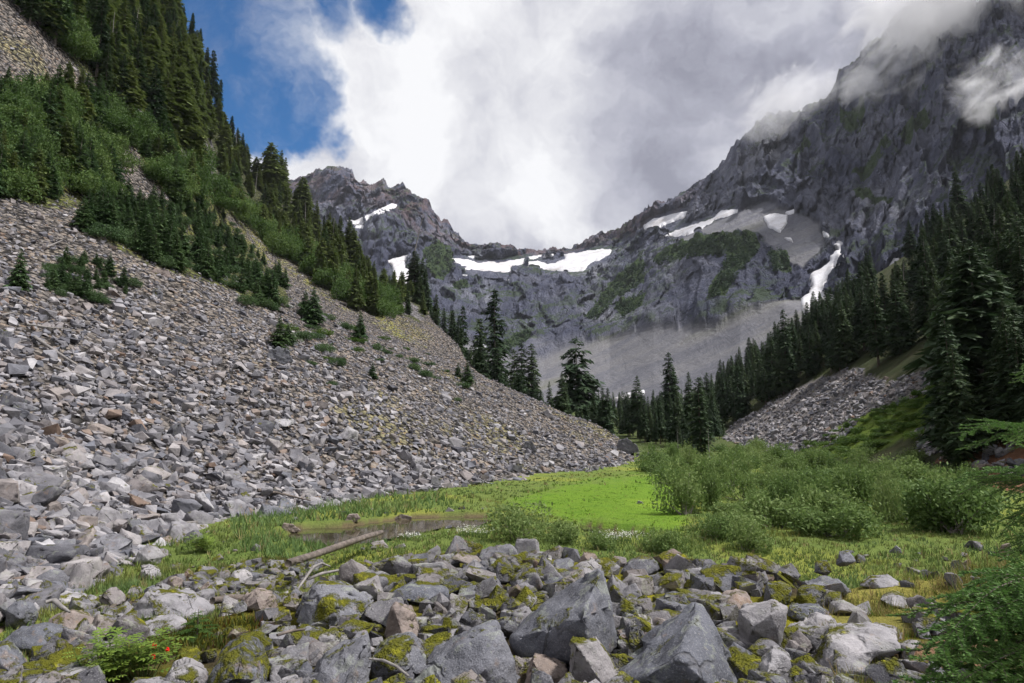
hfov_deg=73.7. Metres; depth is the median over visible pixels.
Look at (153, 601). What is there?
boulder
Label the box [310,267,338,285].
hillside shrub
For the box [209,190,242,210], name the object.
hillside shrub
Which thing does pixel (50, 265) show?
shrub
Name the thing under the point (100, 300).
shrub
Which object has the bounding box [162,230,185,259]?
young conifer
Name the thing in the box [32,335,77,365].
dead branch
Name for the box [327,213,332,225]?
fir tree
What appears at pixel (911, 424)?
shrub
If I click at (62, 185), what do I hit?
hillside shrub
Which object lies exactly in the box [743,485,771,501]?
willow bush
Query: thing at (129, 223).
young conifer
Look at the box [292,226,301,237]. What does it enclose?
hillside shrub
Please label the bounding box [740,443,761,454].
willow bush
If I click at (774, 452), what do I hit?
willow bush
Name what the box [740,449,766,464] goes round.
willow bush
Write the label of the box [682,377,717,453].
conifer tree
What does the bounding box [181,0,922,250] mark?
sky
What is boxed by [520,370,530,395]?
spruce tree
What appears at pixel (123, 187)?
hillside shrub
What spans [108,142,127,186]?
young conifer
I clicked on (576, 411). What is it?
spruce tree
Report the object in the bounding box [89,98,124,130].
hillside shrub
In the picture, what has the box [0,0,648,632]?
talus hillside
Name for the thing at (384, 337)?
shrub
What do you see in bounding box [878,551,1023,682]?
bush
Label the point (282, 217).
young conifer
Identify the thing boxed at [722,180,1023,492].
forest hillside
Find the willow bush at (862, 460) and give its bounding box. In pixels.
[847,443,876,474]
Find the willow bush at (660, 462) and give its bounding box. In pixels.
[645,458,681,472]
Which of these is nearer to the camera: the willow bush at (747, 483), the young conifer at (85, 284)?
the willow bush at (747, 483)
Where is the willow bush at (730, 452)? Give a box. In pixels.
[714,446,757,459]
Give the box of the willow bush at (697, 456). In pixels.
[680,451,705,462]
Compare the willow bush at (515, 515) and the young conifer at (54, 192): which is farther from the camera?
the young conifer at (54, 192)
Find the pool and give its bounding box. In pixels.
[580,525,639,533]
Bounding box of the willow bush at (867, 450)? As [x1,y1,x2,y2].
[847,441,880,460]
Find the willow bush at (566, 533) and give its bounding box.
[536,515,580,544]
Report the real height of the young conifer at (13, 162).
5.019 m
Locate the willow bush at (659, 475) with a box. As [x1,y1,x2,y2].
[645,462,682,483]
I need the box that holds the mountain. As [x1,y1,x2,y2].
[288,0,1023,407]
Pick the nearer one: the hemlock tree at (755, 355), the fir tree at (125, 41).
the fir tree at (125, 41)
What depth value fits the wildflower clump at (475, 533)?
23.59 m
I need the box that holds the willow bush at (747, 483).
[719,464,760,500]
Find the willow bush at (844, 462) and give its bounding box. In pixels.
[837,456,869,468]
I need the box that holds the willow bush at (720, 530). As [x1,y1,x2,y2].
[687,505,736,540]
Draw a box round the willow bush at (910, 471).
[888,458,951,482]
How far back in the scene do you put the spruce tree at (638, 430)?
134.86 m
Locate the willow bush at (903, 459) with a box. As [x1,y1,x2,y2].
[870,450,922,471]
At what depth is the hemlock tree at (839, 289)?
184.28 m
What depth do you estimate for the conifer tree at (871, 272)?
217.50 m
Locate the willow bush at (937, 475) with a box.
[893,462,976,528]
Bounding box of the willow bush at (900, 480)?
[875,472,915,500]
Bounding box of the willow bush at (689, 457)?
[681,444,699,467]
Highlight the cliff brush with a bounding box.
[424,233,789,349]
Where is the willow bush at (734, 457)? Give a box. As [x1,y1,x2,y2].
[721,447,744,461]
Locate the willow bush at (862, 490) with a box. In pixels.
[827,455,874,509]
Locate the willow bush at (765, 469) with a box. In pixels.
[759,461,776,474]
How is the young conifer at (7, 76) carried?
on the talus hillside at (306, 432)
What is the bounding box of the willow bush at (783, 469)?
[771,465,787,474]
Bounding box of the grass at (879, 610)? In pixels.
[716,548,1023,682]
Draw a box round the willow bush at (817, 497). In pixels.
[787,478,863,516]
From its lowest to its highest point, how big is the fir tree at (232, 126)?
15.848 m
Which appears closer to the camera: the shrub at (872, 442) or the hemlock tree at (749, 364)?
the shrub at (872, 442)
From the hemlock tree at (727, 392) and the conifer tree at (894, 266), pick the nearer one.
the conifer tree at (894, 266)
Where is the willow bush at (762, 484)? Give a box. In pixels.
[752,466,775,488]
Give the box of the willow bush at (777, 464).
[767,459,783,468]
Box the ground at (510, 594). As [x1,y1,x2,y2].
[0,408,1023,682]
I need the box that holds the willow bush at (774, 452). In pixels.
[764,441,793,460]
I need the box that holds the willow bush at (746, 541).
[725,510,775,553]
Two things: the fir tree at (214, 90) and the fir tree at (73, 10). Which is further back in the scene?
the fir tree at (214, 90)
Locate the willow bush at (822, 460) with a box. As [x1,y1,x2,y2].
[808,447,828,467]
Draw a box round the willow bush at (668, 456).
[648,452,685,464]
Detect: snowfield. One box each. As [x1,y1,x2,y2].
[346,203,396,228]
[388,255,408,283]
[452,254,553,272]
[528,249,611,271]
[612,390,644,401]
[643,211,687,229]
[660,209,737,237]
[763,213,787,232]
[786,209,793,214]
[801,241,844,315]
[822,231,828,237]
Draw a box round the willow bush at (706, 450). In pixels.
[690,446,713,455]
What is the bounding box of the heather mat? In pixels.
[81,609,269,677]
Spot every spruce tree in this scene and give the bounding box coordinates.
[422,268,432,307]
[425,287,431,317]
[430,294,440,325]
[433,303,440,327]
[440,308,447,333]
[447,310,456,339]
[454,315,467,354]
[457,333,467,358]
[468,352,472,364]
[471,344,476,365]
[473,332,491,379]
[490,340,504,383]
[504,376,509,386]
[512,376,518,391]
[517,371,526,393]
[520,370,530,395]
[529,377,536,397]
[534,385,539,400]
[546,382,554,406]
[552,372,571,414]
[574,403,578,417]
[577,401,583,417]
[584,405,589,420]
[589,392,598,422]
[595,387,615,433]
[602,388,617,435]
[611,392,615,425]
[614,409,617,426]
[616,406,624,433]
[617,392,621,418]
[618,396,636,435]
[621,395,633,436]
[636,411,642,441]
[638,399,643,438]
[639,395,649,442]
[645,398,652,441]
[646,404,654,441]
[651,396,656,421]
[651,408,659,444]
[656,396,667,443]
[660,396,666,440]
[663,393,670,440]
[664,399,677,443]
[668,389,682,445]
[675,422,682,443]
[679,411,688,445]
[707,393,717,425]
[708,408,714,443]
[710,400,721,440]
[717,419,723,438]
[718,398,727,425]
[728,382,731,413]
[731,386,740,421]
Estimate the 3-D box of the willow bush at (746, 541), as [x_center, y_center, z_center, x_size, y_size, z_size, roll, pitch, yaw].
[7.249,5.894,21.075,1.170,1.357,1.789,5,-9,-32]
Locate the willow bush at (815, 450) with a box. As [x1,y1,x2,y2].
[805,444,833,457]
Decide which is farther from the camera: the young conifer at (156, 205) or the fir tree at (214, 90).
the fir tree at (214, 90)
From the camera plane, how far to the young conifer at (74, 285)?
50.85 m
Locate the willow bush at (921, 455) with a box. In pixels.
[894,443,928,461]
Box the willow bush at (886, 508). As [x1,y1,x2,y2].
[870,461,906,522]
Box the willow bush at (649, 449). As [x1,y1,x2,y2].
[638,439,661,462]
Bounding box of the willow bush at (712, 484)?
[695,461,721,510]
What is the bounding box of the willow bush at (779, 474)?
[765,466,812,488]
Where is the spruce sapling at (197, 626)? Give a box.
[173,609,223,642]
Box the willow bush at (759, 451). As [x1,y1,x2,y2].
[749,448,764,454]
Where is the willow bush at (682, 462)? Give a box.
[671,451,691,471]
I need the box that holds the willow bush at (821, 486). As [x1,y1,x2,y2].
[793,465,833,508]
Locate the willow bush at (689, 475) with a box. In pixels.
[670,468,696,483]
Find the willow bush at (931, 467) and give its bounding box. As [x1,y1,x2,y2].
[926,462,955,478]
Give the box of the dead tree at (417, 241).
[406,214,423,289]
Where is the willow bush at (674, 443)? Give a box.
[664,442,681,449]
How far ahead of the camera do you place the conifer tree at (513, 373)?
150.20 m
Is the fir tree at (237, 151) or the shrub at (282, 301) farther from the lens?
the fir tree at (237, 151)
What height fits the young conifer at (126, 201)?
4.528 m
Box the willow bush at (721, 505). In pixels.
[710,496,753,515]
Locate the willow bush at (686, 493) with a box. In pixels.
[650,453,707,514]
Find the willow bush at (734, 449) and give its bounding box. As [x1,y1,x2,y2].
[729,445,741,454]
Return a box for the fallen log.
[284,530,383,566]
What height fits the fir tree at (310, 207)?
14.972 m
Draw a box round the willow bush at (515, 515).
[483,493,552,540]
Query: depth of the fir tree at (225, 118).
281.93 m
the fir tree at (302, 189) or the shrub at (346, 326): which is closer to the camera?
the shrub at (346, 326)
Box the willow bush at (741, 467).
[734,457,749,476]
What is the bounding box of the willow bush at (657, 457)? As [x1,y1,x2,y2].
[634,449,669,471]
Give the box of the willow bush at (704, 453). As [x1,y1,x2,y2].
[696,451,715,457]
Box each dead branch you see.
[0,312,14,316]
[26,323,69,328]
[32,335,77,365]
[42,451,70,461]
[46,598,70,612]
[54,366,89,379]
[165,409,212,422]
[209,594,243,604]
[276,628,305,636]
[298,562,329,588]
[306,568,338,580]
[368,654,408,676]
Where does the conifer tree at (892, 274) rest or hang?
on the forest hillside at (817, 406)
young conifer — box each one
[0,76,6,105]
[0,129,10,163]
[0,145,16,198]
[0,171,10,194]
[3,67,15,89]
[3,249,33,291]
[6,151,23,196]
[7,84,24,110]
[8,130,45,178]
[9,110,23,139]
[11,130,32,153]
[19,70,36,98]
[19,109,30,138]
[20,161,26,182]
[24,162,49,203]
[29,148,52,193]
[33,85,49,116]
[36,88,67,141]
[41,72,50,84]
[41,162,63,201]
[44,98,65,145]
[44,151,63,197]
[44,275,52,291]
[46,77,67,133]
[48,266,60,288]
[50,65,69,105]
[52,121,84,176]
[55,261,68,284]
[56,87,73,139]
[59,245,71,264]
[59,255,67,269]
[62,61,80,96]
[64,130,92,192]
[68,269,81,295]
[69,195,96,231]
[72,128,95,175]
[74,119,83,138]
[75,67,87,94]
[75,273,91,298]
[77,254,85,267]
[79,85,96,126]
[80,189,96,225]
[81,249,89,261]
[82,73,105,115]
[83,265,91,278]
[84,137,105,182]
[85,150,103,198]
[87,116,98,146]
[91,90,115,136]
[91,193,99,214]
[92,253,98,263]
[92,266,99,278]
[92,274,104,289]
[93,74,109,101]
[94,187,107,219]
[94,190,123,227]
[95,126,104,151]
[95,187,106,204]
[97,255,103,267]
[98,163,107,191]
[99,267,108,283]
[101,253,117,275]
[104,95,113,131]
[105,148,116,188]
[106,200,120,230]
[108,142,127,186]
[110,191,123,226]
[115,184,129,211]
[116,267,130,286]
[119,212,125,225]
[121,177,137,203]
[122,189,133,217]
[122,283,127,293]
[123,103,138,142]
[123,207,135,232]
[127,226,139,250]
[132,202,140,221]
[134,190,143,212]
[135,207,157,248]
[135,224,160,258]
[136,216,161,255]
[137,133,153,159]
[139,192,151,222]
[143,103,162,138]
[145,184,161,212]
[146,195,159,222]
[146,229,164,263]
[152,134,164,161]
[153,121,182,166]
[155,108,169,141]
[155,211,169,246]
[158,189,167,206]
[160,220,175,256]
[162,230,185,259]
[163,231,178,267]
[164,155,190,204]
[165,201,178,226]
[165,211,176,233]
[166,139,181,164]
[171,231,188,272]
[173,130,183,157]
[174,151,189,184]
[175,194,184,214]
[176,209,181,224]
[178,220,194,261]
[184,195,195,213]
[185,152,201,198]
[187,200,196,221]
[188,228,213,262]
[192,216,206,235]
[194,201,203,220]
[194,249,204,268]
[195,144,206,185]
[196,189,204,208]
[199,244,216,279]
[201,204,213,229]
[203,223,209,237]
[204,237,213,257]
[211,220,217,233]
[211,261,222,281]
[212,245,228,277]
[213,226,223,248]
[219,219,224,232]
[221,158,235,204]
[222,225,234,246]
[223,238,232,259]
[223,248,233,273]
[228,160,248,197]
[228,243,237,265]
[232,229,240,245]
[233,183,248,221]
[235,244,239,255]
[235,250,246,271]
[236,267,248,293]
[239,234,248,254]
[243,262,251,277]
[244,267,253,291]
[249,279,265,305]
[250,259,262,285]
[257,203,271,221]
[258,275,269,296]
[259,261,263,276]
[261,251,266,264]
[261,266,280,303]
[261,268,276,292]
[268,205,272,222]
[268,318,291,350]
[271,221,281,252]
[275,263,282,284]
[275,273,278,288]
[277,210,288,228]
[278,268,292,288]
[283,325,297,345]
[284,224,294,236]
[292,211,297,235]
[295,221,304,237]
[297,290,310,315]
[300,223,315,246]
[300,238,313,266]
[300,287,325,325]
[306,245,320,275]
[310,238,331,275]
[313,248,329,284]
[322,227,329,246]
[325,243,340,267]
[326,263,340,292]
[334,254,340,269]
[335,236,351,268]
[339,252,344,265]
[346,265,365,310]
[350,244,364,268]
[350,311,368,343]
[358,261,364,282]
[359,272,384,308]
[361,255,367,279]
[365,272,383,315]
[366,257,372,275]
[367,365,378,379]
[370,261,377,285]
[454,362,462,376]
[458,362,475,384]
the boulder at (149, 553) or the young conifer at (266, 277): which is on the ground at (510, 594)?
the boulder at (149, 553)
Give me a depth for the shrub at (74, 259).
56.96 m
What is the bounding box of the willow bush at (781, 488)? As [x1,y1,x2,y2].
[763,467,800,512]
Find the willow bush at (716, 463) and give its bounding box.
[696,457,735,469]
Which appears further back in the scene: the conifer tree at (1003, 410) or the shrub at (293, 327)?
the shrub at (293, 327)
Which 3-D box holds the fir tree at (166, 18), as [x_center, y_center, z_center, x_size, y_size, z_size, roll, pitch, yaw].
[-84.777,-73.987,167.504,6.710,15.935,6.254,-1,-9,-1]
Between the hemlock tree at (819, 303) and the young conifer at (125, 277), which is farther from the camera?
the hemlock tree at (819, 303)
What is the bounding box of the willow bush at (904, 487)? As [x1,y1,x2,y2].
[878,476,910,519]
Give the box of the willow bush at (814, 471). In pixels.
[799,464,840,483]
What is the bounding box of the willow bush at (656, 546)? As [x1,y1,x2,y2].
[641,526,691,553]
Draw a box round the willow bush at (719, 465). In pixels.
[687,448,729,496]
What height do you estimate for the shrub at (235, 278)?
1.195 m
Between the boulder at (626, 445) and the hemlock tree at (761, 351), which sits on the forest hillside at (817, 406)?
the hemlock tree at (761, 351)
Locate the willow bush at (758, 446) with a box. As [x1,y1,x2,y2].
[746,438,766,453]
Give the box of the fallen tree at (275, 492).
[256,488,310,501]
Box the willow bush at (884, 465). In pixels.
[870,460,914,472]
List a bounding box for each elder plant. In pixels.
[58,640,145,682]
[70,626,194,681]
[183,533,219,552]
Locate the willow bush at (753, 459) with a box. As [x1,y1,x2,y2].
[745,452,763,468]
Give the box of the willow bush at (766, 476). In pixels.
[741,469,773,484]
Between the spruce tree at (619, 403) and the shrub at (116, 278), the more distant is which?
the spruce tree at (619, 403)
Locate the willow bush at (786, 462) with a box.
[780,453,811,471]
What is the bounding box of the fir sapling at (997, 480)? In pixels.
[944,364,1023,567]
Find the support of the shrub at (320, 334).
on the talus hillside at (306, 432)
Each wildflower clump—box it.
[395,531,423,540]
[446,524,498,537]
[597,528,647,544]
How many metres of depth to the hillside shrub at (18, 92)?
80.36 m
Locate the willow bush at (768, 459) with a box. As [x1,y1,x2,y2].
[760,450,781,464]
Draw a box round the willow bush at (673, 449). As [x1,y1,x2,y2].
[667,441,680,456]
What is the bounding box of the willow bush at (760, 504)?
[732,487,814,529]
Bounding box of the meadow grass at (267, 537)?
[0,451,1023,661]
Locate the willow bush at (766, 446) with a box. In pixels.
[747,437,769,450]
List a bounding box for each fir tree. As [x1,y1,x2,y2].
[14,0,54,18]
[20,0,45,24]
[24,0,70,38]
[39,0,82,47]
[68,0,77,18]
[68,0,87,31]
[77,0,96,22]
[83,0,113,79]
[87,0,111,41]
[94,18,122,90]
[99,43,115,93]
[105,0,132,58]
[110,0,136,32]
[110,20,123,90]
[110,53,132,107]
[115,57,152,116]
[118,0,141,79]
[119,0,136,47]
[120,32,128,73]
[128,34,134,64]
[129,0,140,31]
[129,0,146,38]
[130,1,148,31]
[131,5,139,44]
[131,41,149,99]
[132,32,139,55]
[138,25,170,76]
[139,0,149,18]
[140,10,151,39]
[141,5,146,33]
[141,56,158,99]
[142,35,168,85]
[142,65,169,131]
[147,0,162,17]
[147,4,161,37]
[152,14,172,60]
[152,87,178,135]
[156,21,170,59]
[158,31,171,75]
[161,70,182,137]
[163,0,182,35]
[164,11,173,44]
[167,82,195,136]
[168,0,181,34]
[168,10,172,37]
[168,37,176,53]
[169,45,177,65]
[169,66,204,147]
[170,55,188,78]
[171,8,177,33]
[176,0,190,22]
[176,26,181,43]
[176,41,202,89]
[179,16,192,43]
[180,116,208,157]
[181,49,201,104]
[182,34,198,66]
[184,35,198,72]
[186,67,213,137]
[186,77,200,119]
[188,13,195,35]
[190,34,208,75]
[193,30,205,59]
[194,55,206,87]
[197,60,205,87]
[199,29,204,48]
[202,47,210,82]
[203,77,216,119]
[206,50,221,100]
[207,100,219,140]
[213,79,223,117]
[214,100,224,132]
[214,140,229,174]
[215,125,238,159]
[222,112,231,133]
[227,148,233,172]
[229,115,235,145]
[233,142,245,170]
[234,128,243,153]
[236,152,243,179]
[240,133,245,151]
[240,143,253,168]
[241,147,248,174]
[243,166,253,188]
[244,174,255,197]
[250,156,260,178]
[252,142,290,190]
[255,169,263,192]
[259,183,269,207]
[263,187,281,215]
[264,176,268,192]
[267,177,281,205]
[277,151,287,194]
[277,181,282,209]
[281,185,293,222]
[284,158,292,200]
[289,177,314,217]
[292,199,304,226]
[304,196,313,222]
[304,208,315,239]
[311,201,322,238]
[320,220,336,246]
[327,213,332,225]
[328,218,342,247]
[337,215,347,258]
[343,217,352,260]
[345,228,361,264]
[379,268,388,285]
[390,276,396,290]
[391,270,398,287]
[394,278,405,310]
[401,271,406,298]
[403,285,412,314]
[406,280,414,297]
[410,274,426,304]
[419,291,427,314]
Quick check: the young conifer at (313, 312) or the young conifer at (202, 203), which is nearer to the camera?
the young conifer at (313, 312)
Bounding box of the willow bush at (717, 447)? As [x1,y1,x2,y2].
[710,443,730,450]
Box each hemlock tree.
[697,377,709,417]
[703,373,714,405]
[708,375,715,395]
[714,373,723,403]
[715,360,725,380]
[715,404,727,435]
[716,372,726,410]
[723,359,731,386]
[724,376,730,413]
[725,361,752,420]
[726,356,736,384]
[730,370,734,395]
[737,347,742,364]
[737,366,752,398]
[743,338,751,367]
[743,347,752,389]
[749,344,757,377]
[750,345,761,376]
[752,359,763,402]
[757,336,778,397]
[759,342,763,358]
[760,369,770,404]
[761,341,769,370]
[762,348,772,399]
[769,347,795,394]
[770,330,781,363]
[774,351,800,385]
[786,319,791,341]
[790,323,799,371]
[793,310,800,333]
[795,322,806,359]
[795,336,804,374]
[797,323,821,376]
[799,302,810,334]
[805,302,814,338]
[808,334,817,374]
[809,297,813,313]
[810,291,816,310]
[810,300,823,351]
[813,321,823,364]
[817,293,821,314]
[819,306,827,334]
[820,294,831,316]
[820,302,833,348]
[821,290,833,308]
[824,321,848,370]
[825,303,853,360]
[827,286,834,304]
[827,301,858,353]
[830,299,837,326]
[831,282,845,312]
[831,300,859,366]
[832,292,840,309]
[839,278,846,297]
[841,289,862,350]
[843,270,852,289]
[845,279,849,294]
[848,290,853,306]
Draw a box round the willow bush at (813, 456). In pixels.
[787,446,821,468]
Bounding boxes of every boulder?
[0,329,12,339]
[0,541,18,551]
[0,640,26,670]
[3,622,66,654]
[5,600,38,628]
[36,568,69,581]
[48,609,93,629]
[125,518,141,531]
[134,586,214,620]
[135,544,164,565]
[140,564,161,578]
[144,614,186,638]
[151,269,171,277]
[152,288,162,296]
[165,657,208,682]
[167,576,183,587]
[174,336,187,344]
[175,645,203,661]
[200,581,209,589]
[207,633,270,682]
[231,569,252,583]
[242,587,277,610]
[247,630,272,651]
[267,346,292,363]
[282,523,300,532]
[295,580,373,626]
[297,624,325,640]
[315,630,371,682]
[345,513,359,521]
[371,632,426,680]
[384,601,419,637]
[393,580,448,604]
[395,514,411,519]
[414,620,519,682]
[478,544,517,560]
[488,557,495,565]
[509,568,616,670]
[523,441,536,452]
[525,653,567,682]
[543,409,553,418]
[553,557,573,568]
[569,636,618,682]
[574,557,601,570]
[578,551,596,562]
[617,438,638,453]
[619,602,737,682]
[620,555,658,574]
[663,591,690,604]
[722,589,752,608]
[737,599,787,645]
[758,645,791,676]
[763,581,791,604]
[787,602,828,620]
[787,621,804,627]
[795,584,826,606]
[802,612,836,626]
[804,575,850,592]
[810,621,900,671]
[814,560,831,575]
[836,550,855,566]
[860,574,898,588]
[874,622,902,638]
[880,590,910,608]
[889,545,901,553]
[950,560,963,569]
[999,543,1010,555]
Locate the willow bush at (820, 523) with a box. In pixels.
[787,498,890,538]
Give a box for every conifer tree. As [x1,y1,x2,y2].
[404,251,421,289]
[414,258,433,313]
[447,310,454,333]
[460,305,469,360]
[469,317,493,371]
[478,288,511,387]
[504,349,519,387]
[514,342,530,395]
[523,343,545,403]
[550,336,617,418]
[624,377,646,437]
[658,352,681,422]
[671,370,683,409]
[681,372,697,430]
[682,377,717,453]
[774,310,798,388]
[820,298,824,315]
[848,283,868,350]
[850,275,857,291]
[851,262,866,294]
[851,283,856,305]
[855,276,866,303]
[856,287,888,346]
[862,253,879,292]
[863,267,875,305]
[863,282,888,366]
[867,250,876,292]
[876,272,892,327]
[876,280,921,356]
[888,265,912,318]
[888,268,894,304]
[891,261,902,291]
[894,280,908,318]
[897,220,917,257]
[899,246,1023,385]
[901,259,908,290]
[904,250,916,302]
[905,235,929,299]
[909,265,937,337]
[913,228,929,273]
[915,247,941,307]
[916,345,998,466]
[917,315,986,456]
[919,219,924,239]
[922,259,955,339]
[922,275,940,322]
[924,210,930,239]
[925,204,938,241]
[925,289,938,340]
[926,237,940,271]
[926,260,942,295]
[928,221,936,252]
[931,216,945,254]
[932,253,941,294]
[933,233,957,292]
[935,240,955,304]
[937,209,944,237]
[937,214,961,264]
[939,275,949,303]
[940,372,971,470]
[943,202,947,222]
[946,167,970,221]
[947,201,959,233]
[955,209,964,238]
[957,219,968,258]
[959,206,972,238]
[962,363,987,402]
[963,239,977,283]
[964,200,976,230]
[965,207,979,245]
[970,316,1013,442]
[972,191,978,212]
[972,252,990,289]
[973,297,1020,429]
[974,181,994,234]
[974,198,993,251]
[976,242,991,267]
[976,247,995,289]
[979,234,987,257]
[983,229,992,262]
[984,168,989,190]
[984,180,990,201]
[984,250,1009,290]
[984,319,1023,445]
[985,230,1010,289]
[985,347,1009,440]
[987,205,1013,263]
[988,164,995,193]
[988,197,995,222]
[988,248,997,266]
[990,177,1014,224]
[992,184,997,200]
[993,168,1008,196]
[993,203,998,232]
[993,279,1021,315]
[993,306,1023,409]
[995,274,1013,304]
[997,197,1005,220]
[998,191,1018,225]
[998,229,1017,266]
[999,231,1016,295]
[1001,204,1013,228]
[1003,220,1023,308]
[1004,314,1023,421]
[1005,328,1023,442]
[1006,213,1014,229]
[1006,238,1023,315]
[1008,163,1015,197]
[1009,307,1020,341]
[1010,173,1021,207]
[1011,194,1020,216]
[1012,212,1023,252]
[1013,151,1020,179]
[1015,395,1023,421]
[1018,147,1023,183]
[1019,157,1023,192]
[1019,194,1023,222]
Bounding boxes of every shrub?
[0,79,28,107]
[0,85,44,117]
[0,98,16,115]
[0,98,46,127]
[0,106,11,127]
[0,111,34,142]
[0,116,11,133]
[0,124,38,150]
[0,162,43,202]
[1,111,18,130]
[1,135,13,158]
[2,75,50,105]
[5,106,47,146]
[6,114,32,136]
[6,150,30,173]
[7,70,46,98]
[9,87,35,114]
[12,99,58,128]
[13,0,69,12]
[24,150,63,184]
[28,112,47,145]
[29,98,59,110]
[31,138,48,164]
[33,69,58,95]
[37,84,73,115]
[37,124,61,160]
[40,5,79,31]
[40,268,72,279]
[41,262,60,270]
[41,262,66,269]
[42,23,84,57]
[42,267,57,272]
[47,83,88,116]
[50,143,75,165]
[52,81,80,100]
[52,155,77,177]
[53,286,69,296]
[56,165,68,189]
[59,284,71,289]
[60,168,103,193]
[63,96,80,115]
[64,102,78,122]
[65,110,79,124]
[66,116,98,139]
[67,264,81,269]
[68,119,104,150]
[69,27,100,60]
[70,128,102,151]
[70,255,87,264]
[73,22,94,41]
[73,119,99,139]
[74,13,92,33]
[74,266,85,273]
[75,44,103,68]
[77,10,95,30]
[81,133,110,165]
[81,224,127,240]
[82,288,107,298]
[84,220,103,229]
[87,295,112,303]
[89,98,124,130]
[95,144,118,167]
[96,151,115,183]
[98,124,116,149]
[100,279,115,288]
[101,91,126,114]
[102,173,119,196]
[103,87,127,113]
[107,177,131,199]
[108,115,120,136]
[108,139,138,174]
[109,110,138,136]
[109,131,130,151]
[110,276,132,282]
[113,109,147,145]
[114,229,132,242]
[116,226,138,238]
[116,276,143,286]
[117,103,154,126]
[120,118,141,149]
[120,236,138,246]
[136,154,172,176]
[138,109,165,142]
[142,131,185,156]
[142,158,188,185]
[150,149,179,166]
[156,183,188,201]
[157,255,176,267]
[169,167,199,194]
[169,183,193,201]
[173,213,184,221]
[177,258,193,266]
[180,150,201,170]
[181,214,193,225]
[183,147,210,172]
[184,234,195,240]
[185,163,214,182]
[189,263,219,274]
[192,139,219,167]
[195,180,215,209]
[204,154,217,180]
[208,171,234,195]
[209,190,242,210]
[211,247,220,254]
[220,277,240,287]
[226,272,237,280]
[229,195,263,219]
[230,264,242,273]
[232,184,239,195]
[236,293,259,305]
[240,213,269,229]
[247,198,258,217]
[247,253,256,257]
[257,220,284,238]
[257,227,274,240]
[261,297,274,306]
[262,229,288,248]
[265,303,280,310]
[267,226,293,257]
[269,225,294,240]
[272,230,306,245]
[275,296,289,304]
[281,236,304,261]
[282,240,297,255]
[282,323,299,331]
[290,245,315,261]
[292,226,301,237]
[293,329,316,339]
[295,240,315,262]
[298,250,327,274]
[304,324,320,329]
[306,360,317,364]
[309,332,325,338]
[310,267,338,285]
[311,328,333,335]
[313,342,336,352]
[317,265,345,285]
[320,312,336,319]
[322,266,350,286]
[324,356,337,360]
[324,381,337,384]
[327,357,347,365]
[329,276,351,299]
[336,319,353,329]
[337,277,380,300]
[340,260,354,275]
[345,337,369,342]
[346,286,371,304]
[351,346,365,351]
[360,274,388,300]
[368,296,398,317]
[372,343,385,350]
[378,336,390,340]
[380,283,401,297]
[380,287,404,304]
[380,298,406,314]
[380,349,392,353]
[407,356,420,362]
[407,362,421,370]
[416,369,433,376]
[419,361,435,365]
[452,381,470,387]
[802,438,816,445]
[831,439,843,443]
[835,447,854,452]
[836,434,854,441]
[843,422,851,427]
[847,437,858,442]
[849,426,866,430]
[850,428,861,433]
[851,433,866,439]
[859,436,875,440]
[859,439,886,445]
[863,443,880,448]
[868,411,878,416]
[869,427,887,431]
[869,432,881,436]
[870,408,884,410]
[870,432,890,435]
[874,439,891,442]
[875,418,897,422]
[879,405,892,407]
[883,423,907,431]
[886,406,896,411]
[886,410,906,414]
[890,400,902,406]
[898,395,909,401]
[898,412,916,420]
[903,430,923,437]
[905,420,918,426]
[907,400,923,408]
[910,389,926,395]
[915,419,927,424]
[922,384,934,390]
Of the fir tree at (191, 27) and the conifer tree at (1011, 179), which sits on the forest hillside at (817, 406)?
the conifer tree at (1011, 179)
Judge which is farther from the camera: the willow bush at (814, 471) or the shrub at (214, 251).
the shrub at (214, 251)
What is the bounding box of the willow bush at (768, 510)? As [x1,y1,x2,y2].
[745,501,793,528]
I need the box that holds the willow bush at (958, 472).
[955,457,982,486]
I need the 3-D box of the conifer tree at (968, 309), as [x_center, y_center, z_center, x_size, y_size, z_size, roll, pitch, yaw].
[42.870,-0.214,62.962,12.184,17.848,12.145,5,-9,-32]
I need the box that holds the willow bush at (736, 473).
[712,448,743,485]
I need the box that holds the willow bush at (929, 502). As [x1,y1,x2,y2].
[896,461,1017,533]
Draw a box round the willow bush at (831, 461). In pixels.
[822,447,841,469]
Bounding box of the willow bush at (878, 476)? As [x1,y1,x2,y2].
[869,467,897,484]
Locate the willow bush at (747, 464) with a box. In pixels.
[732,456,754,471]
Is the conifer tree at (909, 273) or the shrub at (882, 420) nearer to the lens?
the shrub at (882, 420)
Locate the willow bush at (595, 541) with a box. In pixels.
[582,526,616,550]
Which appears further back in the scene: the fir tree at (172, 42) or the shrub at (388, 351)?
the fir tree at (172, 42)
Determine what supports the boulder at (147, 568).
on the ground at (510, 594)
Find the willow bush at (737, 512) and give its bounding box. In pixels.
[700,503,773,538]
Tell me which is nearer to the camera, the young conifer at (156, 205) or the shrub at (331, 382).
the shrub at (331, 382)
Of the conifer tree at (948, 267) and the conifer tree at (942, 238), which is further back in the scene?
the conifer tree at (942, 238)
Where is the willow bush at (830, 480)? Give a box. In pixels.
[818,473,848,493]
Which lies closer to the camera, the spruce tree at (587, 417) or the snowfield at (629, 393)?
the spruce tree at (587, 417)
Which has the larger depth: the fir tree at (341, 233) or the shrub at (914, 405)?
the fir tree at (341, 233)
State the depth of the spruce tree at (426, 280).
201.96 m
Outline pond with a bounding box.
[288,517,490,544]
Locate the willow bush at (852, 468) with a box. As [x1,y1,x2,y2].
[826,461,876,482]
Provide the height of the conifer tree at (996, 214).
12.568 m
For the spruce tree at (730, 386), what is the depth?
176.49 m
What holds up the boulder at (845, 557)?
on the ground at (510, 594)
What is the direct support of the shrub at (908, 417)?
on the forest hillside at (817, 406)
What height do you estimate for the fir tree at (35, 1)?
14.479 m

